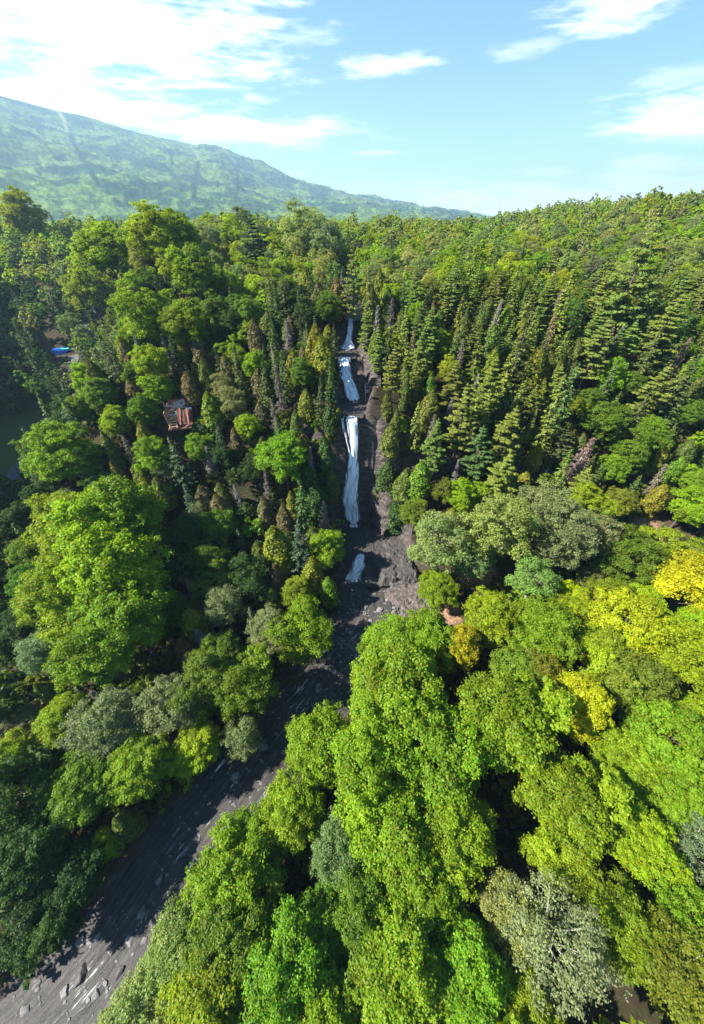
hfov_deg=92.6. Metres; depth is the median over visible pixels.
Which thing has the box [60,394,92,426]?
broadleaf tree
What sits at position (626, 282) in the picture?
pine tree
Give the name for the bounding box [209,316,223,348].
cedar tree
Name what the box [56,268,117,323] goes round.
broadleaf tree
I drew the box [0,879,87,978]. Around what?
broadleaf tree
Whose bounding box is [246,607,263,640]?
spruce tree
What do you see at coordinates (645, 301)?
spruce tree
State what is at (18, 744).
broadleaf tree
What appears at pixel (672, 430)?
spruce tree
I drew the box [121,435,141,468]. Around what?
dead tree
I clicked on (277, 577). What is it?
cedar tree
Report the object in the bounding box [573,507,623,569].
sparse tree
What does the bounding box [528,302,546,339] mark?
pine tree
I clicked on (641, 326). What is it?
spruce tree
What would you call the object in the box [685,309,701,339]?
spruce tree
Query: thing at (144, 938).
pebbles
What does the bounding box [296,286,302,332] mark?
spruce tree
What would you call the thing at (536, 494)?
feathery tree
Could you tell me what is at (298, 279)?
feathery tree
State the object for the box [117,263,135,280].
broadleaf tree
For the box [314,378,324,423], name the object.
spruce tree
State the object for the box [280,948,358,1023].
broadleaf tree
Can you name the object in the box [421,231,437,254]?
feathery tree
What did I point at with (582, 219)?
forest
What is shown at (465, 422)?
pine tree
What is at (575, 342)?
cedar tree
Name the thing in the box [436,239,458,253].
broadleaf tree
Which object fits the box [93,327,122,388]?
spruce tree
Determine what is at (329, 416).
cedar tree
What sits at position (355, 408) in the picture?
ledge pool
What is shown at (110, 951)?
boulder
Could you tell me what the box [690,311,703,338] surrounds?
broadleaf tree
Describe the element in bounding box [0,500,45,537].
broadleaf tree
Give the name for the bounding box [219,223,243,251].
broadleaf tree
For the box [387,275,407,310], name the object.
broadleaf tree
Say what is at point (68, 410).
spruce tree
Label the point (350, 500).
waterfall
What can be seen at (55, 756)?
spruce tree
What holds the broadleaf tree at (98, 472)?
on the ground
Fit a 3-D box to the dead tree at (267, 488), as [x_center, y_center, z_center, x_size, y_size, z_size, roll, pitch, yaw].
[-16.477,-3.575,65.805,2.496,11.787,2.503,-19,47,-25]
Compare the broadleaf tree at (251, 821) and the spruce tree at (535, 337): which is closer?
the broadleaf tree at (251, 821)
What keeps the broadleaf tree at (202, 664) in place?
on the ground
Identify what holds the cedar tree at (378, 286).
on the ground
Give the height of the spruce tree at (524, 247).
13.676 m
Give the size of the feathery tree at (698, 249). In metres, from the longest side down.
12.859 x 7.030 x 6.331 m
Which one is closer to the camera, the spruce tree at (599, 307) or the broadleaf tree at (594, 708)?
the broadleaf tree at (594, 708)
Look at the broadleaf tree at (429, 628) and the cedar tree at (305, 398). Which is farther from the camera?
the cedar tree at (305, 398)
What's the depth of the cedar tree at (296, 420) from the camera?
64.28 m
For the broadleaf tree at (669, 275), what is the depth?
91.16 m
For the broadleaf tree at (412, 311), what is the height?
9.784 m
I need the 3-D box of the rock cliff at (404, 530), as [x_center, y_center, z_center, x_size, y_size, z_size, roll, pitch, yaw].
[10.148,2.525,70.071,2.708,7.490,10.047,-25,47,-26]
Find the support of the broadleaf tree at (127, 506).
on the ground
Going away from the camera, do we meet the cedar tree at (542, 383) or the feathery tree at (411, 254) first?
the cedar tree at (542, 383)
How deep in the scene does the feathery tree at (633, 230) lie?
118.70 m
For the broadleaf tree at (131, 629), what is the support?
on the ground
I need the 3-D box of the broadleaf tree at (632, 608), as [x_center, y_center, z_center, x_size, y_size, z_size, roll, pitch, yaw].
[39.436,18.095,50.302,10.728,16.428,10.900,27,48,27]
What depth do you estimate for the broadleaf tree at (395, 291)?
75.34 m
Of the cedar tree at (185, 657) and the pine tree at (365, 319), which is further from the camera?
the pine tree at (365, 319)
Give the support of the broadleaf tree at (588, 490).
on the ground
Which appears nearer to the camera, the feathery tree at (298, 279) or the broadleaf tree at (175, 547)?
the broadleaf tree at (175, 547)
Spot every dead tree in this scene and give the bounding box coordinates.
[89,691,113,707]
[120,342,126,357]
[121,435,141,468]
[125,692,137,710]
[160,334,180,374]
[184,578,199,599]
[194,628,206,648]
[204,446,221,475]
[233,485,244,512]
[263,471,275,505]
[270,399,281,436]
[274,365,286,414]
[282,321,295,351]
[308,447,316,470]
[319,501,329,530]
[340,271,346,306]
[372,306,379,334]
[384,298,395,339]
[408,330,416,367]
[426,414,439,457]
[445,397,453,429]
[449,341,463,382]
[450,460,459,480]
[469,374,479,402]
[487,299,503,349]
[542,312,556,353]
[546,290,561,326]
[554,438,596,485]
[604,325,623,358]
[626,341,639,370]
[640,464,668,496]
[668,337,691,378]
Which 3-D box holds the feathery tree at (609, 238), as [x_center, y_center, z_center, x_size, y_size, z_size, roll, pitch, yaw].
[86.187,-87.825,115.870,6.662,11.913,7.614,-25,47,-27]
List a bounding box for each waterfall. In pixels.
[337,357,358,400]
[341,319,353,348]
[341,416,358,524]
[346,554,363,579]
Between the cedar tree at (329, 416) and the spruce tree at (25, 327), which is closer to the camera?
the cedar tree at (329, 416)
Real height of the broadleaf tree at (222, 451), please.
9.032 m
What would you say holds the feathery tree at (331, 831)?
on the ground
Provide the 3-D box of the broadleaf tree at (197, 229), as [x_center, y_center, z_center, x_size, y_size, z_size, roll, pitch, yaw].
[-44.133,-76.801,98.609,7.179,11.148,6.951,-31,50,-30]
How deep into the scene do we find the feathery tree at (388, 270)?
88.33 m
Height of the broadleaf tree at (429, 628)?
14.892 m
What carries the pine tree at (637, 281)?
on the ground
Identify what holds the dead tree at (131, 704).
on the ground
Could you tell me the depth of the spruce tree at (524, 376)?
67.07 m
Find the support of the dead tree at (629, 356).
on the ground
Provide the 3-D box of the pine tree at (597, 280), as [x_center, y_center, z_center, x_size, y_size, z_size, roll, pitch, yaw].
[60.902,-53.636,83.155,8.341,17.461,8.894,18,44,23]
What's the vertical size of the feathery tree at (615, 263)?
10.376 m
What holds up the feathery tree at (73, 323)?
on the ground
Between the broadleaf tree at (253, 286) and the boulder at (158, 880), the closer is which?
the boulder at (158, 880)
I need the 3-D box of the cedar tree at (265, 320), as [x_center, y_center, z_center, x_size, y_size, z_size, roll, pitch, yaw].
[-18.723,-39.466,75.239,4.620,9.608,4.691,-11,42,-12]
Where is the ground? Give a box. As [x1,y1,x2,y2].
[0,220,703,1023]
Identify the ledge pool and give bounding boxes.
[333,349,357,358]
[338,399,365,417]
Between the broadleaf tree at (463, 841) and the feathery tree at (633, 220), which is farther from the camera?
the feathery tree at (633, 220)
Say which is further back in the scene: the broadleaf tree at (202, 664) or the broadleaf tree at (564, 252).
the broadleaf tree at (564, 252)
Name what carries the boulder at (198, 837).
in the stream at (142, 872)
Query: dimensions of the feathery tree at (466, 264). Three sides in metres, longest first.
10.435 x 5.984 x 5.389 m
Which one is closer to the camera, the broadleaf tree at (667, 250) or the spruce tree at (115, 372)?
the spruce tree at (115, 372)
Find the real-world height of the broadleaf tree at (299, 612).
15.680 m
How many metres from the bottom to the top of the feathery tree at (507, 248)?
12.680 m
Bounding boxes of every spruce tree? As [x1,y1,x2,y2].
[0,306,16,324]
[0,897,16,935]
[10,287,34,329]
[11,523,41,554]
[12,321,40,365]
[13,360,33,390]
[18,445,63,492]
[19,315,44,352]
[26,354,48,382]
[26,745,68,772]
[36,392,64,427]
[49,293,61,312]
[50,381,95,437]
[53,368,74,394]
[60,739,92,767]
[73,684,91,698]
[85,305,100,327]
[88,341,114,381]
[93,324,124,392]
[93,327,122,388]
[108,342,123,377]
[131,696,166,725]
[136,305,159,344]
[167,437,197,492]
[168,337,185,391]
[183,484,199,511]
[214,349,220,372]
[215,421,227,445]
[219,262,235,316]
[228,288,237,311]
[231,344,251,400]
[235,530,251,562]
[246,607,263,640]
[258,360,276,414]
[262,344,268,374]
[266,275,281,331]
[266,312,281,378]
[270,351,284,397]
[271,283,283,338]
[274,417,284,435]
[277,263,293,327]
[279,349,295,405]
[287,519,310,579]
[294,478,316,537]
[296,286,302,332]
[297,327,305,353]
[303,324,310,347]
[306,271,313,299]
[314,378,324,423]
[323,257,334,319]
[324,357,336,403]
[330,323,340,365]
[333,263,339,291]
[342,226,350,268]
[360,261,375,333]
[381,331,391,361]
[387,239,394,274]
[395,282,405,320]
[396,305,411,364]
[402,402,421,453]
[409,350,423,398]
[424,279,437,320]
[446,305,469,363]
[449,294,464,340]
[449,323,460,359]
[451,242,467,298]
[453,242,479,321]
[460,334,482,392]
[465,261,482,317]
[470,290,486,332]
[471,307,485,350]
[478,248,498,303]
[484,235,496,266]
[485,299,501,332]
[492,237,501,264]
[494,347,515,403]
[499,293,538,384]
[499,318,514,363]
[500,262,520,313]
[503,258,511,301]
[505,278,521,335]
[507,280,536,339]
[510,379,526,421]
[511,355,532,404]
[512,288,528,329]
[513,427,524,462]
[519,237,526,261]
[519,308,538,367]
[521,314,539,358]
[522,408,537,445]
[529,373,565,452]
[530,264,538,288]
[537,266,576,350]
[539,362,580,442]
[541,231,561,281]
[541,329,549,352]
[550,449,573,488]
[554,331,569,364]
[555,334,570,360]
[556,246,571,273]
[558,291,588,355]
[559,361,576,401]
[565,299,586,335]
[579,454,596,478]
[581,289,609,349]
[588,237,604,278]
[590,463,604,496]
[596,358,620,400]
[618,301,643,345]
[618,475,641,517]
[619,388,654,439]
[620,306,650,360]
[629,253,663,314]
[629,324,664,380]
[638,243,678,313]
[638,290,650,320]
[646,299,662,321]
[650,267,680,310]
[651,336,684,381]
[652,351,703,424]
[653,272,681,309]
[656,422,677,450]
[664,355,695,399]
[672,294,703,334]
[673,308,695,353]
[681,330,703,363]
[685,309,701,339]
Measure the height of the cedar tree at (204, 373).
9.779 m
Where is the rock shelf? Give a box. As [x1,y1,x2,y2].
[365,526,419,588]
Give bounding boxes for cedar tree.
[32,680,76,708]
[85,359,113,385]
[85,384,105,414]
[100,431,126,470]
[109,461,134,486]
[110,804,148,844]
[115,336,132,371]
[124,355,138,376]
[125,379,143,401]
[129,462,152,490]
[136,421,152,442]
[138,474,160,495]
[144,674,166,693]
[151,477,177,512]
[173,636,200,663]
[177,336,191,362]
[180,371,201,409]
[180,608,213,649]
[181,650,194,673]
[191,335,215,371]
[191,362,200,387]
[195,485,213,511]
[198,357,218,396]
[201,391,226,430]
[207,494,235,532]
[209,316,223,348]
[213,482,234,506]
[219,354,236,382]
[230,427,244,460]
[234,649,246,663]
[247,318,266,362]
[250,368,269,401]
[250,540,263,563]
[253,401,270,430]
[256,436,268,455]
[256,496,277,530]
[259,311,277,350]
[264,587,282,609]
[265,287,280,325]
[268,329,285,355]
[268,563,286,597]
[275,609,287,628]
[276,502,293,533]
[281,318,292,348]
[284,530,299,550]
[285,349,300,389]
[286,491,299,523]
[287,315,297,341]
[290,410,304,437]
[295,463,316,500]
[297,389,316,424]
[299,266,314,295]
[299,346,308,361]
[299,434,312,462]
[301,555,325,596]
[305,323,323,380]
[305,526,318,554]
[306,480,328,519]
[310,281,326,324]
[313,335,335,380]
[317,435,335,474]
[319,273,326,291]
[319,576,338,608]
[322,324,335,351]
[322,397,337,439]
[323,469,340,504]
[330,277,346,322]
[359,277,370,307]
[365,286,375,312]
[367,331,381,361]
[369,294,382,328]
[372,459,396,497]
[373,268,385,308]
[379,423,400,460]
[380,286,394,326]
[380,304,392,332]
[380,391,392,421]
[382,345,400,382]
[387,500,405,534]
[391,408,400,438]
[391,467,414,505]
[393,308,409,352]
[398,361,410,387]
[398,369,410,412]
[405,460,431,499]
[417,389,440,435]
[423,371,436,396]
[430,309,444,344]
[442,507,457,539]
[452,316,471,354]
[476,296,494,335]
[478,323,500,366]
[483,346,500,374]
[493,509,511,537]
[498,305,511,340]
[508,317,528,351]
[509,338,520,371]
[513,280,531,320]
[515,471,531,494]
[521,443,543,473]
[522,345,545,391]
[532,378,546,406]
[534,347,555,381]
[546,360,563,391]
[558,339,580,380]
[563,337,581,363]
[563,431,587,467]
[565,429,577,447]
[628,291,643,305]
[636,308,664,350]
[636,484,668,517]
[644,446,670,476]
[645,300,667,330]
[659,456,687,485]
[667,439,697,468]
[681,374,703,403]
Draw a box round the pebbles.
[13,590,398,1021]
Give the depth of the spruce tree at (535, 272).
81.24 m
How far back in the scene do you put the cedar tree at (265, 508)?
63.76 m
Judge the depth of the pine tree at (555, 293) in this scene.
81.94 m
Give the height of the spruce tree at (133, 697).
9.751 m
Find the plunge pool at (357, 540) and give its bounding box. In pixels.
[341,522,373,560]
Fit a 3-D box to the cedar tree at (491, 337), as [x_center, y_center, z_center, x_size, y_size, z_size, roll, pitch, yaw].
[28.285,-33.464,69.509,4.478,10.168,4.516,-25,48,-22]
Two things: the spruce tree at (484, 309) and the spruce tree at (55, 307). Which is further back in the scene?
the spruce tree at (55, 307)
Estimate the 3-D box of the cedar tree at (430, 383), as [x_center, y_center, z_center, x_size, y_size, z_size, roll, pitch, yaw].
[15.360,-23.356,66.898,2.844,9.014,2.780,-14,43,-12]
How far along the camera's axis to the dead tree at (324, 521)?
65.37 m
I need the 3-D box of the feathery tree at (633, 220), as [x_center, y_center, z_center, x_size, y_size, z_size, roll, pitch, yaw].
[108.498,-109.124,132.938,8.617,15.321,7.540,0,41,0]
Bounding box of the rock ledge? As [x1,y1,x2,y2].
[385,580,433,621]
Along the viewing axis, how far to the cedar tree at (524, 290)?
77.42 m
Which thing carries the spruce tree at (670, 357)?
on the ground
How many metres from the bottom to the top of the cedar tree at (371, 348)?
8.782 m
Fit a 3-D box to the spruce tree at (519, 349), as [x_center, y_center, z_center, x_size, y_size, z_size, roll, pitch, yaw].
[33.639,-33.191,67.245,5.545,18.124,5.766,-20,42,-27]
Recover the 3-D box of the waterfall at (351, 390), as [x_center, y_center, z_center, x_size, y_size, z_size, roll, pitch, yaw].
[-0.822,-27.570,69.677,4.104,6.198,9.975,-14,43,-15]
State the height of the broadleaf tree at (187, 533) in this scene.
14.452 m
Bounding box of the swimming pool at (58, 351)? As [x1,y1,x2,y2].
[51,348,69,354]
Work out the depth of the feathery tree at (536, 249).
104.29 m
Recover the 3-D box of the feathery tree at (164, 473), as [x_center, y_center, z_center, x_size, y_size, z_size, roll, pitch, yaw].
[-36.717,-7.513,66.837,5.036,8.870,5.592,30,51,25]
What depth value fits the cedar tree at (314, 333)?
62.34 m
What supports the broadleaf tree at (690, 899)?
on the ground
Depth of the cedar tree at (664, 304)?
78.81 m
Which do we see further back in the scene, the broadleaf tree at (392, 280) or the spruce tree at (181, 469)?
the broadleaf tree at (392, 280)
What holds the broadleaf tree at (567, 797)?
on the ground
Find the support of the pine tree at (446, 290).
on the ground
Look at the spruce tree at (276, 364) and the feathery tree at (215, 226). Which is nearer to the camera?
the spruce tree at (276, 364)
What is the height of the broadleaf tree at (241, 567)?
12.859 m
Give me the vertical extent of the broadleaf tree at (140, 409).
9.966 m
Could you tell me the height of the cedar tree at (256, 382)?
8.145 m
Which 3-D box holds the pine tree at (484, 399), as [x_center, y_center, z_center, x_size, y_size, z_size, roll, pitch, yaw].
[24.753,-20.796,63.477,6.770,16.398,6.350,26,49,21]
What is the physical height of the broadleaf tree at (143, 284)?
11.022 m
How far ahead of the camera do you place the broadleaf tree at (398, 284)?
79.90 m
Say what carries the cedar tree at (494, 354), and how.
on the ground
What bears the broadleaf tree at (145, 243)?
on the ground
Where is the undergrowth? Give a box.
[0,251,703,1023]
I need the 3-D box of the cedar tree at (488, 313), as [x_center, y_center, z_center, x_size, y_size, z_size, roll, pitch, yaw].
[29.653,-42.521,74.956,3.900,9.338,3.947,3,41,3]
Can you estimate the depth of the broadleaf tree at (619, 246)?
108.43 m
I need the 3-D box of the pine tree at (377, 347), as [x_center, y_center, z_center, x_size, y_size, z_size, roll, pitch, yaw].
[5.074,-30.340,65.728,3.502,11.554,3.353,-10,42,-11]
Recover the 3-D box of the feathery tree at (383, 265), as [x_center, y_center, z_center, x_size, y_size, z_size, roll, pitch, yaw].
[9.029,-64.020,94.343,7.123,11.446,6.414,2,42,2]
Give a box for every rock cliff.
[360,339,380,396]
[367,414,402,535]
[395,519,408,543]
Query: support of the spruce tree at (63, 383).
on the ground
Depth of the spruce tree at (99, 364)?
71.08 m
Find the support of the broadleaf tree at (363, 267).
on the ground
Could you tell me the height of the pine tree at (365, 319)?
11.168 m
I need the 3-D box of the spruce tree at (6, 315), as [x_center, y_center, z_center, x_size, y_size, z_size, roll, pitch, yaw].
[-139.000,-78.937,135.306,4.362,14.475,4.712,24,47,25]
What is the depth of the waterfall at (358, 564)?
66.40 m
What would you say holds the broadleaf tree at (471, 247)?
on the ground
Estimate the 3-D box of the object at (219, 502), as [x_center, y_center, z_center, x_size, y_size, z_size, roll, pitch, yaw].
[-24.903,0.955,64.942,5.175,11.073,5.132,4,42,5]
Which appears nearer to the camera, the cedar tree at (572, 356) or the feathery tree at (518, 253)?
the cedar tree at (572, 356)
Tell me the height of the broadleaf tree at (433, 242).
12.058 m
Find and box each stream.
[0,574,401,1023]
[343,296,363,320]
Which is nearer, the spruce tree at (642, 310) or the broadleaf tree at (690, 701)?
the broadleaf tree at (690, 701)
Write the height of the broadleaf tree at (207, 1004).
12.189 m
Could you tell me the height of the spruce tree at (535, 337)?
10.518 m
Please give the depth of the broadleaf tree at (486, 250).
96.63 m
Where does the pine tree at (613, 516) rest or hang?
on the ground
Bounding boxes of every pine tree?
[235,213,272,267]
[340,240,365,334]
[357,304,371,349]
[369,324,385,372]
[382,347,402,396]
[401,267,428,310]
[405,332,433,386]
[407,299,431,347]
[414,306,443,361]
[419,418,447,481]
[435,262,462,320]
[436,270,460,311]
[436,296,452,330]
[436,362,466,410]
[443,383,478,462]
[457,425,494,479]
[461,316,484,368]
[468,357,502,431]
[476,271,505,316]
[477,450,518,501]
[487,386,513,427]
[488,406,520,461]
[499,288,514,317]
[499,321,513,349]
[501,475,518,496]
[520,384,544,424]
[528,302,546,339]
[529,276,555,324]
[542,365,566,406]
[543,423,575,467]
[544,272,563,314]
[564,465,592,505]
[574,315,614,391]
[580,272,610,332]
[580,307,605,360]
[582,251,616,320]
[584,270,602,305]
[590,208,667,348]
[599,323,628,368]
[600,502,618,529]
[601,265,634,324]
[609,257,643,309]
[609,319,642,366]
[626,364,673,425]
[636,292,687,365]
[651,272,692,325]
[656,267,689,306]
[684,283,703,321]
[686,269,703,304]
[686,278,703,313]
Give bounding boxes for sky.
[0,0,703,215]
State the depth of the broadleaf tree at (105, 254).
88.43 m
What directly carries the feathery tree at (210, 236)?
on the ground
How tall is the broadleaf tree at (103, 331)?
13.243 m
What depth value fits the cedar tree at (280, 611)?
52.20 m
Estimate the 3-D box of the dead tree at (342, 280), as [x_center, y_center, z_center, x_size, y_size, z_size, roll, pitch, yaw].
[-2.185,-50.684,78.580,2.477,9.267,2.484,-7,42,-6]
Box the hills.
[0,96,483,224]
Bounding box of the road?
[0,293,97,494]
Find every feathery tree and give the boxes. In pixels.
[0,698,42,740]
[12,628,64,677]
[40,663,82,686]
[51,683,144,764]
[52,487,76,499]
[54,311,83,334]
[93,954,178,1023]
[104,339,118,360]
[125,243,154,270]
[125,671,204,744]
[135,886,203,1011]
[148,458,175,484]
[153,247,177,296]
[172,242,190,286]
[180,500,206,535]
[187,590,206,615]
[195,217,213,227]
[197,221,222,248]
[202,584,246,629]
[206,218,228,242]
[209,372,233,413]
[211,264,237,294]
[217,385,248,418]
[219,212,242,231]
[219,712,261,761]
[226,241,248,264]
[228,250,247,264]
[230,263,250,284]
[231,206,251,226]
[233,237,253,258]
[241,226,254,238]
[244,603,286,653]
[246,234,261,254]
[250,218,271,238]
[252,256,271,275]
[257,277,276,298]
[263,249,283,269]
[278,196,326,255]
[285,236,305,257]
[293,272,314,284]
[308,805,366,895]
[309,215,346,256]
[312,255,331,280]
[359,262,381,285]
[369,252,388,268]
[375,258,393,275]
[377,228,397,248]
[382,268,390,278]
[391,228,405,244]
[396,235,408,250]
[400,244,418,269]
[406,509,474,573]
[409,254,425,275]
[410,259,429,282]
[420,268,436,307]
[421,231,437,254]
[422,251,439,274]
[449,536,497,586]
[451,223,470,239]
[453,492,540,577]
[457,233,469,242]
[458,260,472,295]
[467,231,486,247]
[474,864,558,970]
[498,239,519,259]
[501,249,522,261]
[502,232,523,246]
[505,553,562,599]
[509,261,536,302]
[514,479,581,552]
[520,240,532,251]
[523,223,542,248]
[524,500,601,583]
[528,243,547,255]
[546,219,570,239]
[553,253,578,274]
[567,265,582,288]
[574,561,605,587]
[577,251,606,289]
[590,220,608,242]
[592,247,618,270]
[595,235,616,252]
[597,228,617,245]
[611,261,625,272]
[614,260,635,281]
[615,245,637,262]
[618,210,642,230]
[619,235,645,258]
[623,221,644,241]
[626,231,649,245]
[633,899,703,1023]
[636,233,653,253]
[667,235,690,255]
[681,213,703,237]
[682,239,703,261]
[683,240,696,256]
[683,268,703,292]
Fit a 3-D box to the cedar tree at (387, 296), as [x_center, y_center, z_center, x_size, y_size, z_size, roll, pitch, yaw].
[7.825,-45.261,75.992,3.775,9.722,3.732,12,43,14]
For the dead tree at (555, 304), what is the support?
on the ground
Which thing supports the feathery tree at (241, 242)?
on the ground
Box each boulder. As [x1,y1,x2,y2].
[20,1004,29,1016]
[31,978,40,989]
[53,954,59,963]
[60,984,68,999]
[73,962,87,988]
[74,934,85,949]
[91,988,99,1001]
[92,932,100,940]
[108,947,114,955]
[115,966,124,980]
[125,934,133,946]
[137,904,146,919]
[149,917,156,928]
[155,874,162,885]
[175,856,187,877]
[195,833,200,840]
[231,771,239,782]
[259,739,267,750]
[315,683,322,692]
[355,618,363,628]
[391,609,396,617]
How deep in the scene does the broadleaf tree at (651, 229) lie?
117.03 m
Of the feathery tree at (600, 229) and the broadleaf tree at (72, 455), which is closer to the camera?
the broadleaf tree at (72, 455)
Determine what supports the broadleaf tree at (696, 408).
on the ground
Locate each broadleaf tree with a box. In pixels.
[0,184,49,238]
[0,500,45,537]
[0,569,13,602]
[0,598,9,626]
[0,600,20,627]
[0,621,43,669]
[0,727,43,779]
[0,750,57,835]
[0,803,72,907]
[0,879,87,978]
[4,535,43,569]
[4,563,46,601]
[7,431,50,470]
[7,553,98,648]
[12,596,74,630]
[18,419,105,488]
[18,484,50,502]
[21,490,85,567]
[27,687,95,749]
[32,465,66,490]
[33,830,115,916]
[37,748,126,830]
[42,474,169,557]
[42,614,140,692]
[49,392,89,437]
[53,521,174,615]
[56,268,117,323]
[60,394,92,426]
[64,220,137,288]
[66,579,177,660]
[68,361,110,394]
[77,462,118,486]
[82,376,120,407]
[87,825,124,866]
[91,728,172,813]
[96,328,110,348]
[98,404,133,442]
[104,307,113,326]
[106,272,175,346]
[114,317,144,342]
[114,328,139,353]
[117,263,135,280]
[120,360,146,391]
[122,199,187,282]
[124,268,140,276]
[126,343,173,381]
[126,392,162,433]
[128,277,158,323]
[130,435,175,481]
[133,266,156,281]
[133,297,158,324]
[136,372,176,406]
[142,531,190,591]
[145,274,169,292]
[150,249,160,265]
[151,206,200,247]
[154,939,251,1023]
[155,589,195,630]
[157,298,209,364]
[158,288,177,301]
[162,300,176,315]
[164,241,219,302]
[164,513,217,560]
[164,645,236,722]
[167,716,221,784]
[173,892,272,1019]
[175,807,287,948]
[184,307,211,336]
[184,433,215,464]
[184,541,234,583]
[187,297,202,320]
[187,558,239,601]
[194,225,207,237]
[195,211,212,224]
[195,269,217,295]
[196,244,206,256]
[197,507,239,547]
[199,295,226,327]
[199,628,243,662]
[202,214,217,223]
[202,241,219,253]
[202,334,229,362]
[203,288,227,322]
[206,250,227,273]
[209,442,235,477]
[213,334,246,369]
[214,642,278,722]
[216,308,246,342]
[217,263,239,286]
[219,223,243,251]
[223,293,242,312]
[226,551,271,602]
[231,285,255,300]
[233,254,260,275]
[233,412,264,448]
[234,295,264,325]
[234,796,287,869]
[236,320,262,352]
[237,452,275,491]
[239,886,339,1023]
[241,348,269,376]
[242,264,268,284]
[244,274,268,302]
[253,429,309,493]
[259,767,325,856]
[261,267,280,289]
[262,231,285,256]
[262,525,297,578]
[262,594,334,666]
[269,253,293,277]
[276,274,297,291]
[276,278,294,309]
[276,350,298,387]
[279,574,315,605]
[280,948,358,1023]
[284,699,349,790]
[285,259,307,283]
[285,284,308,312]
[287,257,304,261]
[289,356,315,391]
[291,294,322,332]
[301,876,352,972]
[304,260,324,275]
[304,528,345,570]
[308,247,327,260]
[312,698,415,841]
[314,290,342,325]
[322,858,389,972]
[333,240,350,267]
[342,895,451,1023]
[343,779,438,899]
[347,633,449,743]
[351,249,375,269]
[354,260,375,285]
[356,612,414,665]
[358,265,376,284]
[360,228,382,248]
[376,248,397,266]
[380,283,402,307]
[381,245,396,254]
[381,846,469,946]
[382,275,397,284]
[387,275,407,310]
[388,272,405,281]
[390,416,407,432]
[392,258,409,274]
[394,283,402,309]
[395,703,498,816]
[398,237,421,252]
[398,498,431,534]
[401,281,415,302]
[401,606,455,673]
[402,265,422,282]
[407,301,429,330]
[409,245,428,261]
[412,276,440,307]
[417,567,460,607]
[417,783,498,902]
[424,909,515,1023]
[425,232,445,255]
[428,328,452,364]
[429,476,455,510]
[432,250,458,276]
[433,256,463,293]
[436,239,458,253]
[436,353,464,390]
[443,239,464,260]
[444,622,483,674]
[445,477,489,517]
[447,232,461,239]
[449,252,460,263]
[451,668,577,777]
[457,243,474,252]
[458,252,473,286]
[460,262,488,297]
[461,585,523,649]
[470,247,488,264]
[479,263,502,289]
[480,266,510,300]
[481,239,498,250]
[482,243,502,265]
[485,642,552,688]
[495,259,516,280]
[500,252,523,269]
[501,594,587,669]
[502,239,526,255]
[503,957,567,1023]
[506,274,533,307]
[511,260,528,274]
[512,646,566,700]
[512,749,634,861]
[516,231,538,246]
[518,816,603,898]
[523,248,533,259]
[525,258,539,273]
[530,287,549,311]
[532,250,553,276]
[545,238,564,248]
[546,241,564,256]
[548,669,616,745]
[549,594,592,628]
[551,579,591,614]
[554,249,581,265]
[556,267,575,299]
[556,288,581,308]
[560,291,590,330]
[560,863,669,995]
[561,233,576,251]
[562,395,590,423]
[567,482,623,523]
[573,283,593,298]
[573,622,627,684]
[577,387,605,419]
[577,400,633,442]
[582,576,637,615]
[583,585,681,659]
[585,721,676,808]
[593,451,631,486]
[593,522,672,585]
[594,525,608,554]
[595,356,632,391]
[595,645,681,717]
[602,486,641,517]
[603,425,674,467]
[604,797,694,890]
[608,241,627,254]
[613,231,628,244]
[613,247,639,271]
[613,369,647,402]
[618,309,638,333]
[618,694,703,785]
[623,582,672,624]
[625,254,650,274]
[627,413,669,442]
[630,757,703,837]
[633,524,703,559]
[634,612,703,689]
[637,256,669,280]
[643,225,666,238]
[645,875,703,963]
[647,548,703,612]
[651,244,671,260]
[653,250,668,262]
[658,220,675,234]
[658,230,684,244]
[658,271,680,298]
[658,690,703,735]
[660,331,696,368]
[661,272,694,292]
[663,484,703,527]
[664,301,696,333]
[670,397,703,437]
[673,253,700,269]
[676,359,703,395]
[677,604,703,638]
[678,463,703,487]
[680,264,698,276]
[683,222,703,243]
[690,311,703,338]
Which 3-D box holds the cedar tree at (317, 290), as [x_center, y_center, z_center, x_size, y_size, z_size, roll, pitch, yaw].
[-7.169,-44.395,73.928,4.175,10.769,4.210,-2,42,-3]
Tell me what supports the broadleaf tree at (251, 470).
on the ground
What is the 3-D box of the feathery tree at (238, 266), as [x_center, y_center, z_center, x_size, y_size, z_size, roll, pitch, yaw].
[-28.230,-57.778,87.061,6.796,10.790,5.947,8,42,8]
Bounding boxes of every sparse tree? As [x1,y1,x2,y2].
[490,863,631,1023]
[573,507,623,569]
[663,809,703,884]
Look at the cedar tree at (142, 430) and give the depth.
65.17 m
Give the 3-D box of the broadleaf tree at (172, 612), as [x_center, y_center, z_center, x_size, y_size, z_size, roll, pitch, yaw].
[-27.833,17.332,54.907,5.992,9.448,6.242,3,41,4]
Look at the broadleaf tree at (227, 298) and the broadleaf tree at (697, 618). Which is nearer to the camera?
the broadleaf tree at (697, 618)
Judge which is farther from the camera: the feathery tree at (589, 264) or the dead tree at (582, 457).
the feathery tree at (589, 264)
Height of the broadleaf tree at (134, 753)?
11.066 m
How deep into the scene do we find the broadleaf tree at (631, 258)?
95.05 m
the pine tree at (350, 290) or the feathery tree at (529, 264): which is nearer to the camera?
the pine tree at (350, 290)
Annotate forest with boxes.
[0,185,703,1023]
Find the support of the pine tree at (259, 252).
on the ground
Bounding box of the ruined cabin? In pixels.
[163,398,193,430]
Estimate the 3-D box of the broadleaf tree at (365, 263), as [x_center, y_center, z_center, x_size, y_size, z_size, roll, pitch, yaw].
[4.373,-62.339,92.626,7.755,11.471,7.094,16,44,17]
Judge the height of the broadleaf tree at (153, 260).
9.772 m

